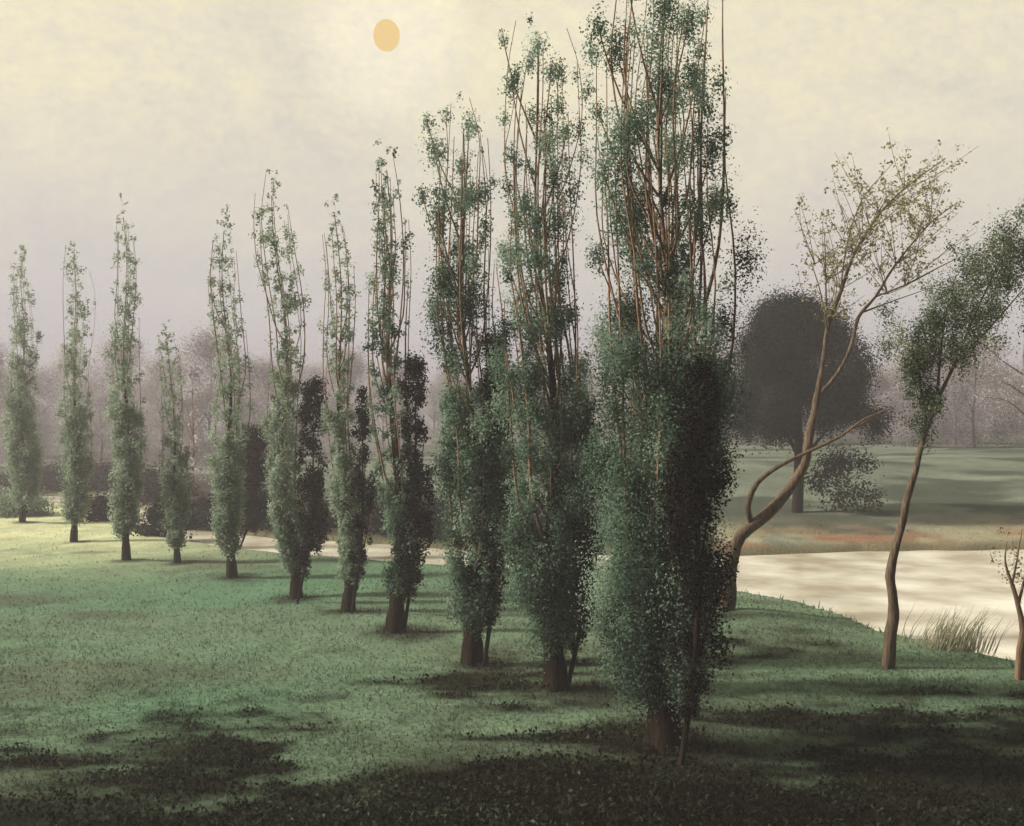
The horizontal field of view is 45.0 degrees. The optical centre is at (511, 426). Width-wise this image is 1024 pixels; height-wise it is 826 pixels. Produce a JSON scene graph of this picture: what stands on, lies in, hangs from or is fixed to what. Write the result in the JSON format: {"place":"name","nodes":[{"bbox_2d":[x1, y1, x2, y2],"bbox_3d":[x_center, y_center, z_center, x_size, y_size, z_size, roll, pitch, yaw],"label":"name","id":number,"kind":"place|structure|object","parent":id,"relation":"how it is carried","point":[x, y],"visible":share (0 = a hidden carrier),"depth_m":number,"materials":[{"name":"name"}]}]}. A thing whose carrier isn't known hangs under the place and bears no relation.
{"place":"outdoors","nodes":[
{"label":"outdoors","id":0,"kind":"place"},
{"bbox_2d":[0,429,1023,825],"bbox_3d":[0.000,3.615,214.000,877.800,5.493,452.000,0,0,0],"label":"ground","id":1,"kind":"structure","parent":0,"point":[960,493],"depth_m":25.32,"materials":[{"name":"green plant"}]},
{"bbox_2d":[0,351,17,467],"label":"distant tree","id":2,"kind":"object","parent":1,"relation":"on","point":[3,385],"visible":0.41,"depth_m":128.36,"materials":[{"name":"plant"}]},
{"bbox_2d":[0,382,25,462],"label":"distant tree","id":3,"kind":"object","parent":1,"relation":"on","point":[2,423],"visible":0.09,"depth_m":143.62,"materials":[{"name":"grey plant"}]},
{"bbox_2d":[0,335,35,451],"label":"distant tree","id":4,"kind":"object","parent":1,"relation":"on","point":[1,359],"visible":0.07,"depth_m":167.28,"materials":[{"name":"plant"}]},
{"bbox_2d":[0,243,46,521],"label":"poplar tree","id":5,"kind":"object","parent":1,"relation":"on","point":[26,485],"visible":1,"depth_m":63.45,"materials":[{"name":"green plant"}]},
{"bbox_2d":[0,474,61,518],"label":"pale bush","id":6,"kind":"object","parent":1,"relation":"on","point":[7,508],"visible":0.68,"depth_m":68.98,"materials":[{"name":"green plant"}]},
{"bbox_2d":[0,459,69,490],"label":"bush","id":7,"kind":"object","parent":1,"relation":"on","point":[4,479],"visible":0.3,"depth_m":96.89,"materials":[{"name":"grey plant"}]},
{"bbox_2d":[0,357,72,458],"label":"distant tree","id":8,"kind":"object","parent":1,"relation":"on","point":[48,382],"visible":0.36,"depth_m":155.35,"materials":[{"name":"grey plant"}]},
{"bbox_2d":[26,400,58,447],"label":"distant tree","id":9,"kind":"object","parent":1,"relation":"on","point":[47,441],"visible":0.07,"depth_m":207.43,"materials":[{"name":"grey plant"}]},
{"bbox_2d":[39,338,106,449],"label":"distant tree","id":10,"kind":"object","parent":1,"relation":"on","point":[61,362],"visible":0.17,"depth_m":197.86,"materials":[{"name":"grey plant"}]},
{"bbox_2d":[54,241,97,541],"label":"poplar tree","id":11,"kind":"object","parent":1,"relation":"on","point":[76,496],"visible":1,"depth_m":53.67,"materials":[{"name":"green plant"}]},
{"bbox_2d":[46,459,119,490],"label":"bush","id":12,"kind":"object","parent":1,"relation":"on","point":[99,480],"visible":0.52,"depth_m":95.28,"materials":[{"name":"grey plant"}]},
{"bbox_2d":[48,371,129,453],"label":"distant tree","id":13,"kind":"object","parent":1,"relation":"on","point":[86,387],"visible":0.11,"depth_m":173.59,"materials":[{"name":"grey plant"}]},
{"bbox_2d":[55,384,125,462],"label":"distant tree","id":14,"kind":"object","parent":1,"relation":"on","point":[99,400],"visible":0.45,"depth_m":143.96,"materials":[{"name":"plant"}]},
{"bbox_2d":[82,490,138,521],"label":"bush","id":15,"kind":"object","parent":1,"relation":"on","point":[99,510],"visible":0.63,"depth_m":65.22,"materials":[{"name":"grey plant"}]},
{"bbox_2d":[67,330,158,457],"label":"distant tree","id":16,"kind":"object","parent":1,"relation":"on","point":[135,356],"visible":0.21,"depth_m":157.84,"materials":[{"name":"grey plant"}]},
{"bbox_2d":[101,193,149,560],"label":"poplar tree","id":17,"kind":"object","parent":1,"relation":"on","point":[126,515],"visible":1,"depth_m":45.43,"materials":[{"name":"green plant"}]},
{"bbox_2d":[101,373,184,462],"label":"distant tree","id":18,"kind":"object","parent":1,"relation":"on","point":[137,389],"visible":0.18,"depth_m":142.93,"materials":[{"name":"grey plant"}]},
{"bbox_2d":[112,461,201,501],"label":"bush","id":19,"kind":"object","parent":1,"relation":"on","point":[153,488],"visible":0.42,"depth_m":81.27,"materials":[{"name":"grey plant"}]},
{"bbox_2d":[112,345,209,466],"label":"distant tree","id":20,"kind":"object","parent":1,"relation":"on","point":[153,386],"visible":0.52,"depth_m":132.68,"materials":[{"name":"plant"}]},
{"bbox_2d":[142,390,183,448],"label":"distant tree","id":21,"kind":"object","parent":1,"relation":"on","point":[160,419],"visible":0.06,"depth_m":201.51,"materials":[{"name":"plant"}]},
{"bbox_2d":[132,496,204,538],"bbox_3d":[-15.975,4.373,57.465,3.178,2.223,3.219,0,0,0],"label":"bush","id":22,"kind":"object","parent":1,"relation":"on","point":[155,516],"visible":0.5,"depth_m":56.88,"materials":[{"name":"green plant"}]},
{"bbox_2d":[155,319,192,562],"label":"poplar tree","id":23,"kind":"object","parent":1,"relation":"on","point":[173,480],"visible":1,"depth_m":45.10,"materials":[{"name":"green plant"}]},
{"bbox_2d":[150,401,206,442],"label":"distant tree","id":24,"kind":"object","parent":1,"relation":"on","point":[175,415],"visible":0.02,"depth_m":200.50,"materials":[{"name":"grey plant"}]},
{"bbox_2d":[147,393,225,462],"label":"distant tree","id":25,"kind":"object","parent":1,"relation":"on","point":[186,430],"visible":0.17,"depth_m":139.88,"materials":[{"name":"grey plant"}]},
{"bbox_2d":[175,361,209,484],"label":"russet tree","id":26,"kind":"object","parent":1,"relation":"on","point":[195,445],"visible":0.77,"depth_m":91.91,"materials":[{"name":"green plant"}]},
{"bbox_2d":[189,492,221,526],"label":"bush","id":27,"kind":"object","parent":1,"relation":"on","point":[203,505],"visible":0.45,"depth_m":63.30,"materials":[{"name":"grey plant"}]},
{"bbox_2d":[153,316,264,463],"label":"distant tree","id":28,"kind":"object","parent":1,"relation":"on","point":[204,347],"visible":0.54,"depth_m":138.59,"materials":[{"name":"grey plant"}]},
{"bbox_2d":[203,202,256,578],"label":"poplar tree","id":29,"kind":"object","parent":1,"relation":"on","point":[227,486],"visible":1,"depth_m":40.89,"materials":[{"name":"green plant"}]},
{"bbox_2d":[214,360,275,439],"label":"distant tree","id":30,"kind":"object","parent":1,"relation":"on","point":[245,407],"visible":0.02,"depth_m":170.60,"materials":[{"name":"grey plant"}]},
{"bbox_2d":[217,351,274,453],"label":"distant tree","id":31,"kind":"object","parent":1,"relation":"on","point":[256,387],"visible":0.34,"depth_m":161.12,"materials":[{"name":"grey plant"}]},
{"bbox_2d":[237,421,271,548],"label":"dark tree","id":32,"kind":"object","parent":1,"relation":"on","point":[254,480],"visible":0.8,"depth_m":49.70,"materials":[{"name":"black plant"}]},
{"bbox_2d":[240,487,296,530],"bbox_3d":[-12.123,3.761,61.484,3.352,2.699,4.347,0,0,0],"label":"bush","id":33,"kind":"object","parent":1,"relation":"on","point":[267,526],"visible":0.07,"depth_m":60.58,"materials":[{"name":"grey plant"}]},
{"bbox_2d":[233,353,304,453],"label":"distant tree","id":34,"kind":"object","parent":1,"relation":"on","point":[267,370],"visible":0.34,"depth_m":160.30,"materials":[{"name":"grey plant"}]},
{"bbox_2d":[248,169,314,598],"bbox_3d":[-6.799,-1.125,36.473,1.941,12.973,1.613,0,0,0],"label":"poplar tree","id":35,"kind":"object","parent":1,"relation":"on","point":[285,517],"visible":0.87,"depth_m":36.44,"materials":[{"name":"green plant"}]},
{"bbox_2d":[284,356,330,447],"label":"distant tree","id":36,"kind":"object","parent":1,"relation":"on","point":[304,377],"visible":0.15,"depth_m":188.25,"materials":[{"name":"grey plant"}]},
{"bbox_2d":[291,372,333,603],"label":"dark tree","id":37,"kind":"object","parent":1,"relation":"on","point":[311,486],"visible":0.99,"depth_m":35.12,"materials":[{"name":"green plant"}]},
{"bbox_2d":[288,402,350,453],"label":"distant tree","id":38,"kind":"object","parent":1,"relation":"on","point":[294,431],"visible":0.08,"depth_m":161.35,"materials":[{"name":"plant"}]},
{"bbox_2d":[304,497,340,527],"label":"bush","id":39,"kind":"object","parent":1,"relation":"on","point":[329,519],"visible":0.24,"depth_m":60.17,"materials":[{"name":"grey plant"}]},
{"bbox_2d":[297,340,375,460],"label":"distant tree","id":40,"kind":"object","parent":1,"relation":"on","point":[354,373],"visible":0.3,"depth_m":137.52,"materials":[{"name":"plant"}]},
{"bbox_2d":[316,193,367,611],"bbox_3d":[-4.612,-0.539,33.583,1.424,11.667,1.424,0,0,0],"label":"poplar tree","id":41,"kind":"object","parent":1,"relation":"on","point":[342,462],"visible":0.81,"depth_m":33.44,"materials":[{"name":"green plant"}]},
{"bbox_2d":[321,343,379,451],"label":"distant tree","id":42,"kind":"object","parent":1,"relation":"on","point":[365,369],"visible":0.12,"depth_m":174.53,"materials":[{"name":"grey plant"}]},
{"bbox_2d":[348,385,378,613],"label":"dark tree","id":43,"kind":"object","parent":1,"relation":"on","point":[361,481],"visible":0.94,"depth_m":32.73,"materials":[{"name":"green plant"}]},
{"bbox_2d":[353,479,408,534],"bbox_3d":[-6.084,3.757,58.015,2.777,2.640,2.808,0,0,43],"label":"bush","id":44,"kind":"object","parent":1,"relation":"on","point":[376,523],"visible":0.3,"depth_m":57.40,"materials":[{"name":"grey plant"}]},
{"bbox_2d":[350,367,435,455],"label":"distant tree","id":45,"kind":"object","parent":1,"relation":"on","point":[382,422],"visible":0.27,"depth_m":155.84,"materials":[{"name":"grey plant"}]},
{"bbox_2d":[361,139,426,633],"bbox_3d":[-2.870,-0.880,29.748,1.579,12.168,1.787,0,0,0],"label":"poplar tree","id":46,"kind":"object","parent":1,"relation":"on","point":[396,576],"visible":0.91,"depth_m":29.67,"materials":[{"name":"green plant"}]},
{"bbox_2d":[373,350,427,445],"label":"distant tree","id":47,"kind":"object","parent":1,"relation":"on","point":[402,365],"visible":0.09,"depth_m":204.49,"materials":[{"name":"grey plant"}]},
{"bbox_2d":[393,350,438,632],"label":"dark tree","id":48,"kind":"object","parent":1,"relation":"on","point":[415,367],"visible":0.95,"depth_m":29.51,"materials":[{"name":"green plant"}]},
{"bbox_2d":[411,376,456,446],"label":"distant tree","id":49,"kind":"object","parent":1,"relation":"on","point":[434,389],"visible":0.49,"depth_m":198.24,"materials":[{"name":"grey plant"}]},
{"bbox_2d":[416,494,465,538],"bbox_3d":[-3.196,4.095,55.849,2.609,2.055,2.806,0,0,0],"label":"bush","id":50,"kind":"object","parent":1,"relation":"on","point":[438,526],"visible":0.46,"depth_m":55.29,"materials":[{"name":"grey plant"}]},
{"bbox_2d":[425,377,477,444],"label":"distant tree","id":51,"kind":"object","parent":1,"relation":"on","point":[462,383],"visible":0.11,"depth_m":204.15,"materials":[{"name":"grey plant"}]},
{"bbox_2d":[427,360,475,429],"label":"distant tree","id":52,"kind":"object","parent":1,"relation":"on","point":[443,375],"visible":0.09,"depth_m":205.91,"materials":[{"name":"plant"}]},
{"bbox_2d":[411,91,516,666],"bbox_3d":[-0.894,-0.868,25.538,2.241,12.145,2.033,0,0,24],"label":"poplar tree","id":53,"kind":"object","parent":1,"relation":"on","point":[468,603],"visible":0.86,"depth_m":25.32,"materials":[{"name":"green plant"}]},
{"bbox_2d":[472,322,523,666],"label":"dark tree","id":54,"kind":"object","parent":1,"relation":"on","point":[489,588],"visible":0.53,"depth_m":25.22,"materials":[{"name":"green plant"}]},
{"bbox_2d":[0,627,1023,825],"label":"undergrowth","id":55,"kind":"object","parent":1,"relation":"on","point":[428,798],"visible":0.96,"depth_m":16.82,"materials":[{"name":"green plant"}]},
{"bbox_2d":[505,505,545,538],"bbox_3d":[0.150,4.188,54.355,3.236,1.679,3.062,0,0,0],"label":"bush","id":56,"kind":"object","parent":1,"relation":"on","point":[534,519],"visible":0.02,"depth_m":54.04,"materials":[{"name":"green plant"}]},
{"bbox_2d":[513,387,547,448],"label":"distant tree","id":57,"kind":"object","parent":1,"relation":"on","point":[532,420],"visible":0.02,"depth_m":171.71,"materials":[{"name":"grey plant"}]},
{"bbox_2d":[512,356,567,445],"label":"distant tree","id":58,"kind":"object","parent":1,"relation":"on","point":[540,385],"visible":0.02,"depth_m":184.01,"materials":[{"name":"grey plant"}]},
{"bbox_2d":[478,12,603,691],"bbox_3d":[0.574,-1.314,22.909,2.402,12.940,2.362,0,0,0],"label":"poplar tree","id":59,"kind":"object","parent":1,"relation":"on","point":[546,574],"visible":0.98,"depth_m":22.74,"materials":[{"name":"green plant"}]},
{"bbox_2d":[545,363,603,418],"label":"distant tree","id":60,"kind":"object","parent":1,"relation":"on","point":[587,373],"depth_m":188.00,"materials":[{"name":"plant"}]},
{"bbox_2d":[563,395,606,684],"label":"dark tree","id":61,"kind":"object","parent":1,"relation":"on","point":[574,650],"visible":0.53,"depth_m":22.94,"materials":[{"name":"green plant"}]},
{"bbox_2d":[561,372,611,437],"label":"distant tree","id":62,"kind":"object","parent":1,"relation":"on","point":[593,397],"visible":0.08,"depth_m":165.07,"materials":[{"name":"plant"}]},
{"bbox_2d":[569,497,615,540],"bbox_3d":[3.752,4.061,53.865,2.566,2.056,2.919,0,0,33],"label":"bush","id":63,"kind":"object","parent":1,"relation":"on","point":[597,508],"visible":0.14,"depth_m":53.31,"materials":[{"name":"green plant"}]},
{"bbox_2d":[579,328,634,439],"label":"distant tree","id":64,"kind":"object","parent":1,"relation":"on","point":[596,414],"visible":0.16,"depth_m":153.36,"materials":[{"name":"grey plant"}]},
{"bbox_2d":[568,0,773,751],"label":"poplar tree","id":65,"kind":"object","parent":1,"relation":"on","point":[643,607],"visible":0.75,"depth_m":18.88,"materials":[{"name":"green plant"}]},
{"bbox_2d":[651,340,739,765],"bbox_3d":[2.726,1.948,18.108,1.314,6.437,1.328,0,0,0],"label":"dark tree","id":66,"kind":"object","parent":1,"relation":"on","point":[700,486],"visible":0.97,"depth_m":18.00,"materials":[{"name":"green plant"}]},
{"bbox_2d":[720,367,743,442],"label":"distant tree","id":67,"kind":"object","parent":1,"relation":"on","point":[733,419],"visible":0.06,"depth_m":129.65,"materials":[{"name":"grey plant"}]},
{"bbox_2d":[716,327,774,444],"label":"distant tree","id":68,"kind":"object","parent":1,"relation":"on","point":[740,382],"visible":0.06,"depth_m":128.10,"materials":[{"name":"plant"}]},
{"bbox_2d":[756,355,838,444],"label":"distant tree","id":69,"kind":"object","parent":1,"relation":"on","point":[805,429],"visible":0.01,"depth_m":125.76,"materials":[{"name":"grey plant"}]},
{"bbox_2d":[724,279,907,512],"bbox_3d":[14.883,-1.751,62.148,8.721,12.562,8.537,0,0,-14],"label":"oak tree","id":70,"kind":"object","parent":1,"relation":"on","point":[789,331],"visible":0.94,"depth_m":60.15,"materials":[{"name":"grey plant"}]},
{"bbox_2d":[803,361,854,441],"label":"distant tree","id":71,"kind":"object","parent":1,"relation":"on","point":[825,437],"visible":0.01,"depth_m":141.13,"materials":[{"name":"plant"}]},
{"bbox_2d":[803,357,872,442],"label":"distant tree","id":72,"kind":"object","parent":1,"relation":"on","point":[836,428],"visible":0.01,"depth_m":139.94,"materials":[{"name":"plant"}]},
{"bbox_2d":[804,441,887,513],"bbox_3d":[17.247,2.545,62.770,4.749,3.562,4.892,0,0,-25],"label":"dark bush","id":73,"kind":"object","parent":1,"relation":"on","point":[842,462],"visible":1,"depth_m":62.45,"materials":[{"name":"green plant"}]},
{"bbox_2d":[718,127,983,611],"bbox_3d":[8.255,-1.372,31.154,6.183,12.463,5.014,0,0,0],"label":"leaning sapling","id":74,"kind":"object","parent":1,"relation":"on","point":[767,513],"visible":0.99,"depth_m":30.98,"materials":[{"name":"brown plant"}]},
{"bbox_2d":[833,388,877,439],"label":"distant tree","id":75,"kind":"object","parent":1,"relation":"on","point":[852,429],"visible":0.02,"depth_m":150.87,"materials":[{"name":"grey plant"}]},
{"bbox_2d":[838,359,914,443],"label":"distant tree","id":76,"kind":"object","parent":1,"relation":"on","point":[878,391],"visible":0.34,"depth_m":132.12,"materials":[{"name":"plant"}]},
{"bbox_2d":[862,369,925,443],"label":"distant tree","id":77,"kind":"object","parent":1,"relation":"on","point":[894,384],"visible":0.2,"depth_m":133.91,"materials":[{"name":"plant"}]},
{"bbox_2d":[867,350,969,445],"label":"distant tree","id":78,"kind":"object","parent":1,"relation":"on","point":[903,433],"visible":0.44,"depth_m":119.84,"materials":[{"name":"grey plant"}]},
{"bbox_2d":[889,334,985,441],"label":"distant tree","id":79,"kind":"object","parent":1,"relation":"on","point":[961,415],"visible":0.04,"depth_m":144.92,"materials":[{"name":"plant"}]},
{"bbox_2d":[868,199,1023,668],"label":"slender tree","id":80,"kind":"object","parent":1,"relation":"on","point":[916,365],"visible":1,"depth_m":25.26,"materials":[{"name":"green plant"}]},
{"bbox_2d":[900,604,1010,656],"bbox_3d":[9.936,4.555,27.708,2.408,1.045,1.556,0,0,0],"label":"reed clump","id":81,"kind":"object","parent":1,"relation":"on","point":[950,638],"visible":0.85,"depth_m":27.61,"materials":[{"name":"green plant"}]},
{"bbox_2d":[902,354,1010,445],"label":"distant tree","id":82,"kind":"object","parent":1,"relation":"on","point":[958,395],"visible":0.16,"depth_m":128.32,"materials":[{"name":"plant"}]},
{"bbox_2d":[918,325,1023,447],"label":"distant tree","id":83,"kind":"object","parent":1,"relation":"on","point":[998,418],"visible":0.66,"depth_m":121.02,"materials":[{"name":"grey plant"}]},
{"bbox_2d":[948,311,1023,421],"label":"bare tree","id":84,"kind":"object","parent":1,"relation":"on","point":[1017,390],"visible":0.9,"depth_m":45.29,"materials":[{"name":"plant"}]},
{"bbox_2d":[970,359,1023,440],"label":"distant tree","id":85,"kind":"object","parent":1,"relation":"on","point":[993,436],"visible":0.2,"depth_m":152.39,"materials":[{"name":"grey plant"}]},
{"bbox_2d":[984,370,1023,442],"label":"distant tree","id":86,"kind":"object","parent":1,"relation":"on","point":[1015,384],"visible":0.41,"depth_m":140.32,"materials":[{"name":"plant"}]},
{"bbox_2d":[986,526,1023,680],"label":"russet sapling","id":87,"kind":"object","parent":1,"relation":"on","point":[1019,668],"visible":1,"depth_m":24.24,"materials":[{"name":"brown plant"}]},
{"bbox_2d":[996,354,1022,437],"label":"distant tree","id":88,"kind":"object","parent":1,"relation":"on","point":[1018,377],"visible":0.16,"depth_m":155.83,"materials":[{"name":"grey plant"}]},
{"bbox_2d":[0,0,1023,434],"label":"sky","id":89,"kind":"structure","parent":0,"point":[181,109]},
{"bbox_2d":[373,19,399,51],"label":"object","id":90,"kind":"object","parent":89,"relation":"in","point":[386,34],"visible":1,"depth_m":1488.87,"materials":[{"name":"yellow"}]},
{"bbox_2d":[39,496,1023,660],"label":"water","id":91,"kind":"structure","parent":0,"point":[930,583],"depth_m":42.38,"materials":[{"name":"beige liquid"}]}
]}

